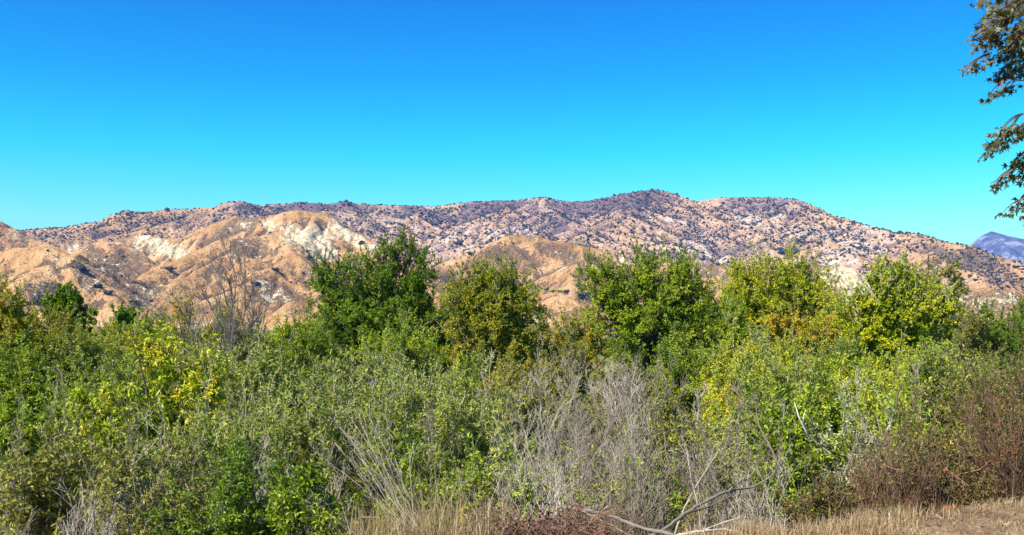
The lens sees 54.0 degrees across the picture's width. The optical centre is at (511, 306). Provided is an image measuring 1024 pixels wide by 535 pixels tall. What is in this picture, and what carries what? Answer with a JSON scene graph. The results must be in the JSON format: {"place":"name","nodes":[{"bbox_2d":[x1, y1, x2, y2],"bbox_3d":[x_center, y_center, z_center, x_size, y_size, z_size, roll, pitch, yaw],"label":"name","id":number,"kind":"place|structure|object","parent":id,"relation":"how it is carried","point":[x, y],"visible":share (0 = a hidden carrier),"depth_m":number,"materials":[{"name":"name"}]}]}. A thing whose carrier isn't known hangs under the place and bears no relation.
{"place":"outdoors","nodes":[
{"label":"outdoors","id":0,"kind":"place"},
{"bbox_2d":[0,189,1023,329],"bbox_3d":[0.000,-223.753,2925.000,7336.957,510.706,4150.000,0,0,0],"label":"hills","id":1,"kind":"structure","parent":0,"point":[20,256],"depth_m":2442.16,"materials":[{"name":"beige soil"}]},
{"bbox_2d":[0,188,1023,322],"bbox_3d":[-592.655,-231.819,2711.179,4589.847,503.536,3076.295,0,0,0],"label":"hillside scrub","id":2,"kind":"object","parent":1,"relation":"on","point":[563,215],"visible":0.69,"depth_m":3705.16,"materials":[{"name":"green plant"}]},
{"bbox_2d":[0,322,1023,534],"bbox_3d":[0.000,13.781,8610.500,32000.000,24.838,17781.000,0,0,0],"label":"ground","id":3,"kind":"structure","parent":0,"point":[977,521],"depth_m":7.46,"materials":[{"name":"beige plant"}]},
{"bbox_2d":[0,269,46,379],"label":"tree","id":4,"kind":"object","parent":3,"relation":"on","point":[13,317],"visible":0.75,"depth_m":49.68,"materials":[{"name":"green plant"}]},
{"bbox_2d":[0,322,65,497],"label":"shrub","id":5,"kind":"object","parent":3,"relation":"on","point":[18,371],"visible":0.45,"depth_m":32.25,"materials":[{"name":"green plant"}]},
{"bbox_2d":[0,366,89,534],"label":"shrub","id":6,"kind":"object","parent":3,"relation":"on","point":[31,431],"visible":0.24,"depth_m":21.54,"materials":[{"name":"green plant"}]},
{"bbox_2d":[0,399,110,534],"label":"shrub","id":7,"kind":"object","parent":3,"relation":"on","point":[51,508],"visible":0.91,"depth_m":14.64,"materials":[{"name":"green plant"}]},
{"bbox_2d":[22,297,95,387],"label":"tree","id":8,"kind":"object","parent":3,"relation":"on","point":[46,338],"visible":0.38,"depth_m":59.77,"materials":[{"name":"green plant"}]},
{"bbox_2d":[38,281,98,344],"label":"tree","id":9,"kind":"object","parent":3,"relation":"on","point":[64,295],"visible":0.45,"depth_m":84.51,"materials":[{"name":"green plant"}]},
{"bbox_2d":[25,309,127,410],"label":"shrub","id":10,"kind":"object","parent":3,"relation":"on","point":[70,367],"visible":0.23,"depth_m":35.44,"materials":[{"name":"green plant"}]},
{"bbox_2d":[48,473,130,534],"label":"bare shrub","id":11,"kind":"object","parent":3,"relation":"on","point":[77,521],"visible":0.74,"depth_m":11.83,"materials":[{"name":"grey plant"}]},
{"bbox_2d":[55,312,141,377],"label":"tree","id":12,"kind":"object","parent":3,"relation":"on","point":[109,327],"visible":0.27,"depth_m":58.11,"materials":[{"name":"green plant"}]},
{"bbox_2d":[34,344,171,495],"bbox_3d":[-12.086,3.770,29.952,3.743,5.428,3.812,0,0,0],"label":"shrub","id":13,"kind":"object","parent":3,"relation":"on","point":[134,376],"visible":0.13,"depth_m":29.41,"materials":[{"name":"green plant"}]},
{"bbox_2d":[72,406,168,534],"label":"shrub","id":14,"kind":"object","parent":3,"relation":"on","point":[113,417],"visible":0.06,"depth_m":16.97,"materials":[{"name":"green plant"}]},
{"bbox_2d":[110,301,153,334],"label":"tree","id":15,"kind":"object","parent":3,"relation":"on","point":[126,315],"visible":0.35,"depth_m":104.19,"materials":[{"name":"green plant"}]},
{"bbox_2d":[106,308,186,394],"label":"tree","id":16,"kind":"object","parent":3,"relation":"on","point":[132,330],"visible":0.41,"depth_m":43.69,"materials":[{"name":"green plant"}]},
{"bbox_2d":[62,314,232,529],"bbox_3d":[-5.830,3.102,15.993,2.802,5.988,1.519,0,0,0],"label":"shrub","id":17,"kind":"object","parent":3,"relation":"on","point":[192,386],"visible":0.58,"depth_m":15.93,"materials":[{"name":"green plant"}]},
{"bbox_2d":[103,320,194,405],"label":"shrub","id":18,"kind":"object","parent":3,"relation":"on","point":[119,353],"visible":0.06,"depth_m":47.19,"materials":[{"name":"green plant"}]},
{"bbox_2d":[77,403,224,534],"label":"shrub","id":19,"kind":"object","parent":3,"relation":"on","point":[139,467],"visible":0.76,"depth_m":11.31,"materials":[{"name":"green plant"}]},
{"bbox_2d":[159,278,208,359],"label":"tree","id":20,"kind":"object","parent":3,"relation":"on","point":[177,319],"visible":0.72,"depth_m":59.75,"materials":[{"name":"brown plant"}]},
{"bbox_2d":[138,335,256,472],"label":"shrub","id":21,"kind":"object","parent":3,"relation":"on","point":[177,383],"visible":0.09,"depth_m":31.52,"materials":[{"name":"green plant"}]},
{"bbox_2d":[115,342,311,534],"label":"shrub","id":22,"kind":"object","parent":3,"relation":"on","point":[199,427],"visible":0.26,"depth_m":14.67,"materials":[{"name":"green plant"}]},
{"bbox_2d":[137,410,310,534],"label":"shrub","id":23,"kind":"object","parent":3,"relation":"on","point":[236,513],"visible":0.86,"depth_m":10.71,"materials":[{"name":"green plant"}]},
{"bbox_2d":[179,231,281,383],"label":"bare tree","id":24,"kind":"object","parent":3,"relation":"on","point":[225,332],"visible":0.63,"depth_m":41.71,"materials":[{"name":"grey plant"}]},
{"bbox_2d":[207,326,310,458],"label":"shrub","id":25,"kind":"object","parent":3,"relation":"on","point":[233,384],"visible":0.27,"depth_m":23.47,"materials":[{"name":"green plant"}]},
{"bbox_2d":[242,310,307,363],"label":"tree","id":26,"kind":"object","parent":3,"relation":"on","point":[285,333],"visible":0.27,"depth_m":56.00,"materials":[{"name":"green plant"}]},
{"bbox_2d":[267,293,340,418],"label":"shrub","id":27,"kind":"object","parent":3,"relation":"on","point":[314,344],"visible":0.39,"depth_m":45.49,"materials":[{"name":"green plant"}]},
{"bbox_2d":[263,450,361,534],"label":"shrub","id":28,"kind":"object","parent":3,"relation":"on","point":[311,478],"visible":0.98,"depth_m":10.13,"materials":[{"name":"green plant"}]},
{"bbox_2d":[233,356,398,533],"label":"shrub","id":29,"kind":"object","parent":3,"relation":"on","point":[318,417],"visible":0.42,"depth_m":16.61,"materials":[{"name":"green plant"}]},
{"bbox_2d":[287,346,373,496],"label":"shrub","id":30,"kind":"object","parent":3,"relation":"on","point":[344,381],"visible":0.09,"depth_m":26.70,"materials":[{"name":"green plant"}]},
{"bbox_2d":[294,222,449,375],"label":"tree","id":31,"kind":"object","parent":3,"relation":"on","point":[364,308],"visible":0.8,"depth_m":54.47,"materials":[{"name":"green plant"}]},
{"bbox_2d":[309,346,436,511],"bbox_3d":[-3.488,3.795,26.201,3.175,5.595,3.610,0,0,31],"label":"shrub","id":32,"kind":"object","parent":3,"relation":"on","point":[381,374],"visible":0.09,"depth_m":25.97,"materials":[{"name":"green plant"}]},
{"bbox_2d":[323,403,424,534],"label":"dead shrub","id":33,"kind":"object","parent":3,"relation":"on","point":[374,471],"visible":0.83,"depth_m":8.99,"materials":[{"name":"grey plant"}]},
{"bbox_2d":[327,363,435,533],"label":"shrub","id":34,"kind":"object","parent":3,"relation":"on","point":[409,409],"visible":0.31,"depth_m":18.59,"materials":[{"name":"green plant"}]},
{"bbox_2d":[351,339,428,419],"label":"shrub","id":35,"kind":"object","parent":3,"relation":"on","point":[365,363],"visible":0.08,"depth_m":39.23,"materials":[{"name":"green plant"}]},
{"bbox_2d":[342,302,452,374],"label":"tree","id":36,"kind":"object","parent":3,"relation":"on","point":[431,347],"visible":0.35,"depth_m":49.89,"materials":[{"name":"green plant"}]},
{"bbox_2d":[348,323,448,398],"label":"shrub","id":37,"kind":"object","parent":3,"relation":"on","point":[408,352],"visible":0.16,"depth_m":43.15,"materials":[{"name":"green plant"}]},
{"bbox_2d":[340,392,475,534],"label":"shrub","id":38,"kind":"object","parent":3,"relation":"on","point":[403,446],"visible":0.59,"depth_m":12.96,"materials":[{"name":"green plant"}]},
{"bbox_2d":[372,357,490,466],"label":"shrub","id":39,"kind":"object","parent":3,"relation":"on","point":[437,382],"visible":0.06,"depth_m":24.50,"materials":[{"name":"green plant"}]},
{"bbox_2d":[365,352,539,528],"bbox_3d":[-0.991,3.363,17.049,3.241,5.269,2.471,0,0,0],"label":"shrub","id":40,"kind":"object","parent":3,"relation":"on","point":[452,419],"visible":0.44,"depth_m":16.77,"materials":[{"name":"green plant"}]},
{"bbox_2d":[422,340,491,438],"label":"shrub","id":41,"kind":"object","parent":3,"relation":"on","point":[477,380],"visible":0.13,"depth_m":36.24,"materials":[{"name":"green plant"}]},
{"bbox_2d":[423,428,530,534],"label":"shrub","id":42,"kind":"object","parent":3,"relation":"on","point":[477,476],"visible":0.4,"depth_m":12.17,"materials":[{"name":"green plant"}]},
{"bbox_2d":[426,247,552,383],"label":"tree","id":43,"kind":"object","parent":3,"relation":"on","point":[489,306],"visible":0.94,"depth_m":49.46,"materials":[{"name":"green plant"}]},
{"bbox_2d":[444,350,555,465],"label":"shrub","id":44,"kind":"object","parent":3,"relation":"on","point":[520,387],"visible":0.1,"depth_m":25.15,"materials":[{"name":"green plant"}]},
{"bbox_2d":[479,335,556,418],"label":"shrub","id":45,"kind":"object","parent":3,"relation":"on","point":[524,368],"visible":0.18,"depth_m":41.50,"materials":[{"name":"green plant"}]},
{"bbox_2d":[485,382,555,504],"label":"shrub","id":46,"kind":"object","parent":3,"relation":"on","point":[522,409],"visible":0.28,"depth_m":22.28,"materials":[{"name":"grey plant"}]},
{"bbox_2d":[24,329,1019,388],"bbox_3d":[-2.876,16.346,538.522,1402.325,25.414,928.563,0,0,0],"label":"riverside brush","id":47,"kind":"object","parent":3,"relation":"on","point":[607,360],"visible":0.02,"depth_m":93.90,"materials":[{"name":"green plant"}]},
{"bbox_2d":[464,438,617,534],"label":"bare shrub","id":48,"kind":"object","parent":3,"relation":"on","point":[554,490],"visible":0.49,"depth_m":10.72,"materials":[{"name":"grey plant"}]},
{"bbox_2d":[488,429,594,533],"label":"shrub","id":49,"kind":"object","parent":3,"relation":"on","point":[528,497],"visible":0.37,"depth_m":11.54,"materials":[{"name":"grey plant"}]},
{"bbox_2d":[448,484,648,534],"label":"dried shrub","id":50,"kind":"object","parent":3,"relation":"on","point":[576,529],"visible":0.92,"depth_m":6.99,"materials":[{"name":"brown plant"}]},
{"bbox_2d":[486,359,616,521],"bbox_3d":[0.638,3.140,14.041,1.779,4.912,1.944,0,0,28],"label":"bare shrub","id":51,"kind":"object","parent":3,"relation":"on","point":[539,465],"visible":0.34,"depth_m":13.89,"materials":[{"name":"grey plant"}]},
{"bbox_2d":[503,310,600,393],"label":"tree","id":52,"kind":"object","parent":3,"relation":"on","point":[539,340],"visible":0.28,"depth_m":53.70,"materials":[{"name":"green plant"}]},
{"bbox_2d":[531,321,607,416],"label":"shrub","id":53,"kind":"object","parent":3,"relation":"on","point":[566,351],"visible":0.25,"depth_m":44.32,"materials":[{"name":"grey plant"}]},
{"bbox_2d":[539,379,611,494],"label":"shrub","id":54,"kind":"object","parent":3,"relation":"on","point":[554,411],"visible":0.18,"depth_m":26.91,"materials":[{"name":"grey plant"}]},
{"bbox_2d":[552,295,619,407],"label":"tree","id":55,"kind":"object","parent":3,"relation":"on","point":[594,338],"visible":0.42,"depth_m":55.59,"materials":[{"name":"green plant"}]},
{"bbox_2d":[523,349,651,516],"bbox_3d":[1.141,3.227,16.102,2.008,5.249,2.108,0,0,38],"label":"bare shrub","id":56,"kind":"object","parent":3,"relation":"on","point":[579,424],"visible":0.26,"depth_m":15.92,"materials":[{"name":"grey plant"}]},
{"bbox_2d":[546,440,635,531],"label":"shrub","id":57,"kind":"object","parent":3,"relation":"on","point":[577,476],"visible":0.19,"depth_m":12.27,"materials":[{"name":"grey plant"}]},
{"bbox_2d":[583,398,660,509],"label":"shrub","id":58,"kind":"object","parent":3,"relation":"on","point":[618,426],"visible":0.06,"depth_m":15.88,"materials":[{"name":"grey plant"}]},
{"bbox_2d":[582,345,664,449],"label":"shrub","id":59,"kind":"object","parent":3,"relation":"on","point":[643,376],"visible":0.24,"depth_m":37.42,"materials":[{"name":"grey plant"}]},
{"bbox_2d":[583,364,665,462],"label":"bare shrub","id":60,"kind":"object","parent":3,"relation":"on","point":[610,390],"visible":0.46,"depth_m":35.65,"materials":[{"name":"grey plant"}]},
{"bbox_2d":[574,362,697,527],"bbox_3d":[1.866,3.212,14.498,2.064,4.784,1.706,0,0,0],"label":"bare shrub","id":61,"kind":"object","parent":3,"relation":"on","point":[630,432],"visible":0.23,"depth_m":14.46,"materials":[{"name":"grey plant"}]},
{"bbox_2d":[579,424,704,534],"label":"bare shrub","id":62,"kind":"object","parent":3,"relation":"on","point":[639,503],"visible":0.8,"depth_m":10.88,"materials":[{"name":"grey plant"}]},
{"bbox_2d":[569,234,716,371],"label":"tree","id":63,"kind":"object","parent":3,"relation":"on","point":[634,325],"visible":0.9,"depth_m":51.44,"materials":[{"name":"green plant"}]},
{"bbox_2d":[625,351,691,434],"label":"bare shrub","id":64,"kind":"object","parent":3,"relation":"on","point":[653,406],"visible":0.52,"depth_m":35.90,"materials":[{"name":"grey plant"}]},
{"bbox_2d":[600,429,721,534],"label":"shrub","id":65,"kind":"object","parent":3,"relation":"on","point":[680,500],"visible":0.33,"depth_m":11.22,"materials":[{"name":"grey plant"}]},
{"bbox_2d":[612,375,712,482],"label":"shrub","id":66,"kind":"object","parent":3,"relation":"on","point":[666,411],"visible":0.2,"depth_m":26.95,"materials":[{"name":"grey plant"}]},
{"bbox_2d":[628,398,709,526],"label":"shrub","id":67,"kind":"object","parent":3,"relation":"on","point":[675,436],"visible":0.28,"depth_m":14.73,"materials":[{"name":"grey plant"}]},
{"bbox_2d":[627,314,716,454],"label":"shrub","id":68,"kind":"object","parent":3,"relation":"on","point":[685,346],"visible":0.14,"depth_m":41.48,"materials":[{"name":"green plant"}]},
{"bbox_2d":[646,339,720,448],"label":"shrub","id":69,"kind":"object","parent":3,"relation":"on","point":[689,396],"visible":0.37,"depth_m":39.47,"materials":[{"name":"green plant"}]},
{"bbox_2d":[645,398,738,527],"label":"bare shrub","id":70,"kind":"object","parent":3,"relation":"on","point":[690,454],"visible":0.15,"depth_m":14.91,"materials":[{"name":"grey plant"}]},
{"bbox_2d":[648,440,766,534],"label":"bare shrub","id":71,"kind":"object","parent":3,"relation":"on","point":[707,517],"visible":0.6,"depth_m":10.46,"materials":[{"name":"grey plant"}]},
{"bbox_2d":[673,432,768,534],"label":"shrub","id":72,"kind":"object","parent":3,"relation":"on","point":[726,481],"visible":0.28,"depth_m":11.86,"materials":[{"name":"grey plant"}]},
{"bbox_2d":[649,420,802,534],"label":"fallen bough","id":73,"kind":"object","parent":3,"relation":"on","point":[681,516],"visible":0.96,"depth_m":8.58,"materials":[{"name":"grey wood"}]},
{"bbox_2d":[687,315,773,453],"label":"shrub","id":74,"kind":"object","parent":3,"relation":"on","point":[751,356],"visible":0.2,"depth_m":36.05,"materials":[{"name":"green plant"}]},
{"bbox_2d":[686,292,776,361],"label":"tree","id":75,"kind":"object","parent":3,"relation":"on","point":[710,330],"visible":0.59,"depth_m":51.81,"materials":[{"name":"green plant"}]},
{"bbox_2d":[678,412,790,530],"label":"bare shrub","id":76,"kind":"object","parent":3,"relation":"on","point":[746,464],"visible":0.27,"depth_m":13.46,"materials":[{"name":"grey plant"}]},
{"bbox_2d":[697,340,775,494],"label":"shrub","id":77,"kind":"object","parent":3,"relation":"on","point":[721,399],"visible":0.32,"depth_m":27.95,"materials":[{"name":"green plant"}]},
{"bbox_2d":[689,395,824,518],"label":"shrub","id":78,"kind":"object","parent":3,"relation":"on","point":[720,428],"visible":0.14,"depth_m":18.83,"materials":[{"name":"green plant"}]},
{"bbox_2d":[712,454,823,534],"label":"bare shrub","id":79,"kind":"object","parent":3,"relation":"on","point":[759,504],"visible":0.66,"depth_m":9.98,"materials":[{"name":"grey plant"}]},
{"bbox_2d":[707,237,843,355],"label":"tree","id":80,"kind":"object","parent":3,"relation":"on","point":[756,288],"visible":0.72,"depth_m":59.23,"materials":[{"name":"green plant"}]},
{"bbox_2d":[715,345,840,465],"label":"shrub","id":81,"kind":"object","parent":3,"relation":"on","point":[784,378],"visible":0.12,"depth_m":25.63,"materials":[{"name":"green plant"}]},
{"bbox_2d":[758,323,829,409],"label":"shrub","id":82,"kind":"object","parent":3,"relation":"on","point":[790,358],"visible":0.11,"depth_m":32.47,"materials":[{"name":"green plant"}]},
{"bbox_2d":[747,388,846,531],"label":"shrub","id":83,"kind":"object","parent":3,"relation":"on","point":[803,473],"visible":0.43,"depth_m":13.54,"materials":[{"name":"green plant"}]},
{"bbox_2d":[739,350,859,524],"bbox_3d":[5.184,3.299,17.152,2.371,5.143,1.928,0,0,0],"label":"shrub","id":84,"kind":"object","parent":3,"relation":"on","point":[822,407],"visible":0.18,"depth_m":17.20,"materials":[{"name":"green plant"}]},
{"bbox_2d":[759,297,846,365],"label":"tree","id":85,"kind":"object","parent":3,"relation":"on","point":[815,330],"visible":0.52,"depth_m":44.82,"materials":[{"name":"green plant"}]},
{"bbox_2d":[767,342,858,416],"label":"shrub","id":86,"kind":"object","parent":3,"relation":"on","point":[824,376],"visible":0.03,"depth_m":34.15,"materials":[{"name":"green plant"}]},
{"bbox_2d":[776,444,866,532],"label":"shrub","id":87,"kind":"object","parent":3,"relation":"on","point":[825,497],"visible":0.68,"depth_m":9.68,"materials":[{"name":"green plant"}]},
{"bbox_2d":[799,331,891,397],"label":"shrub","id":88,"kind":"object","parent":3,"relation":"on","point":[840,347],"visible":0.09,"depth_m":36.04,"materials":[{"name":"green plant"}]},
{"bbox_2d":[804,376,909,521],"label":"shrub","id":89,"kind":"object","parent":3,"relation":"on","point":[845,469],"visible":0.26,"depth_m":13.48,"materials":[{"name":"green plant"}]},
{"bbox_2d":[800,352,914,467],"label":"shrub","id":90,"kind":"object","parent":3,"relation":"on","point":[867,397],"visible":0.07,"depth_m":24.11,"materials":[{"name":"green plant"}]},
{"bbox_2d":[834,343,910,438],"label":"shrub","id":91,"kind":"object","parent":3,"relation":"on","point":[882,371],"visible":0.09,"depth_m":29.79,"materials":[{"name":"green plant"}]},
{"bbox_2d":[832,372,955,495],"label":"shrub","id":92,"kind":"object","parent":3,"relation":"on","point":[883,417],"visible":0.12,"depth_m":19.03,"materials":[{"name":"green plant"}]},
{"bbox_2d":[829,248,967,374],"bbox_3d":[15.202,2.125,39.960,4.531,8.919,3.798,0,0,-30],"label":"tree","id":93,"kind":"object","parent":3,"relation":"on","point":[899,308],"visible":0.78,"depth_m":39.54,"materials":[{"name":"green plant"}]},
{"bbox_2d":[838,411,968,523],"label":"shrub","id":94,"kind":"object","parent":3,"relation":"on","point":[913,468],"visible":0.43,"depth_m":10.47,"materials":[{"name":"brown plant"}]},
{"bbox_2d":[842,365,964,521],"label":"bare shrub","id":95,"kind":"object","parent":3,"relation":"on","point":[878,474],"visible":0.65,"depth_m":10.15,"materials":[{"name":"brown plant"}]},
{"bbox_2d":[859,336,955,405],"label":"shrub","id":96,"kind":"object","parent":3,"relation":"on","point":[900,354],"visible":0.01,"depth_m":32.76,"materials":[{"name":"green plant"}]},
{"bbox_2d":[872,336,1004,450],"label":"shrub","id":97,"kind":"object","parent":3,"relation":"on","point":[924,375],"visible":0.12,"depth_m":27.50,"materials":[{"name":"green plant"}]},
{"bbox_2d":[895,343,983,510],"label":"shrub","id":98,"kind":"object","parent":3,"relation":"on","point":[927,391],"visible":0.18,"depth_m":19.99,"materials":[{"name":"green plant"}]},
{"bbox_2d":[918,250,971,351],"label":"tree","id":99,"kind":"object","parent":3,"relation":"on","point":[944,272],"visible":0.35,"depth_m":45.62,"materials":[{"name":"green plant"}]},
{"bbox_2d":[869,392,1023,513],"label":"shrub","id":100,"kind":"object","parent":3,"relation":"on","point":[966,495],"visible":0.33,"depth_m":10.58,"materials":[{"name":"brown plant"}]},
{"bbox_2d":[941,293,995,367],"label":"tree","id":101,"kind":"object","parent":3,"relation":"on","point":[974,331],"visible":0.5,"depth_m":57.57,"materials":[{"name":"green plant"}]},
{"bbox_2d":[926,337,1023,499],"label":"shrub","id":102,"kind":"object","parent":3,"relation":"on","point":[982,377],"visible":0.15,"depth_m":25.91,"materials":[{"name":"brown plant"}]},
{"bbox_2d":[935,346,1023,502],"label":"bare shrub","id":103,"kind":"object","parent":3,"relation":"on","point":[1014,462],"visible":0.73,"depth_m":10.55,"materials":[{"name":"brown plant"}]},
{"bbox_2d":[948,338,1023,505],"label":"shrub","id":104,"kind":"object","parent":3,"relation":"on","point":[1001,411],"visible":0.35,"depth_m":11.18,"materials":[{"name":"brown plant"}]},
{"bbox_2d":[953,296,1023,380],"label":"tree","id":105,"kind":"object","parent":3,"relation":"on","point":[999,331],"visible":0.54,"depth_m":59.60,"materials":[{"name":"green plant"}]},
{"bbox_2d":[958,0,1023,226],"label":"sycamore tree","id":106,"kind":"object","parent":3,"relation":"on","point":[992,34],"visible":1,"depth_m":9.23,"materials":[{"name":"green plant"}]},
{"bbox_2d":[0,0,1023,244],"label":"sky","id":107,"kind":"structure","parent":0,"point":[863,111],"materials":[{"name":"blue"}]},
{"bbox_2d":[970,231,1023,263],"bbox_3d":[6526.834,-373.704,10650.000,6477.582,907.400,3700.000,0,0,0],"label":"mountain","id":108,"kind":"structure","parent":0,"point":[1006,246],"depth_m":10633.35,"materials":[{"name":"blue stone"}]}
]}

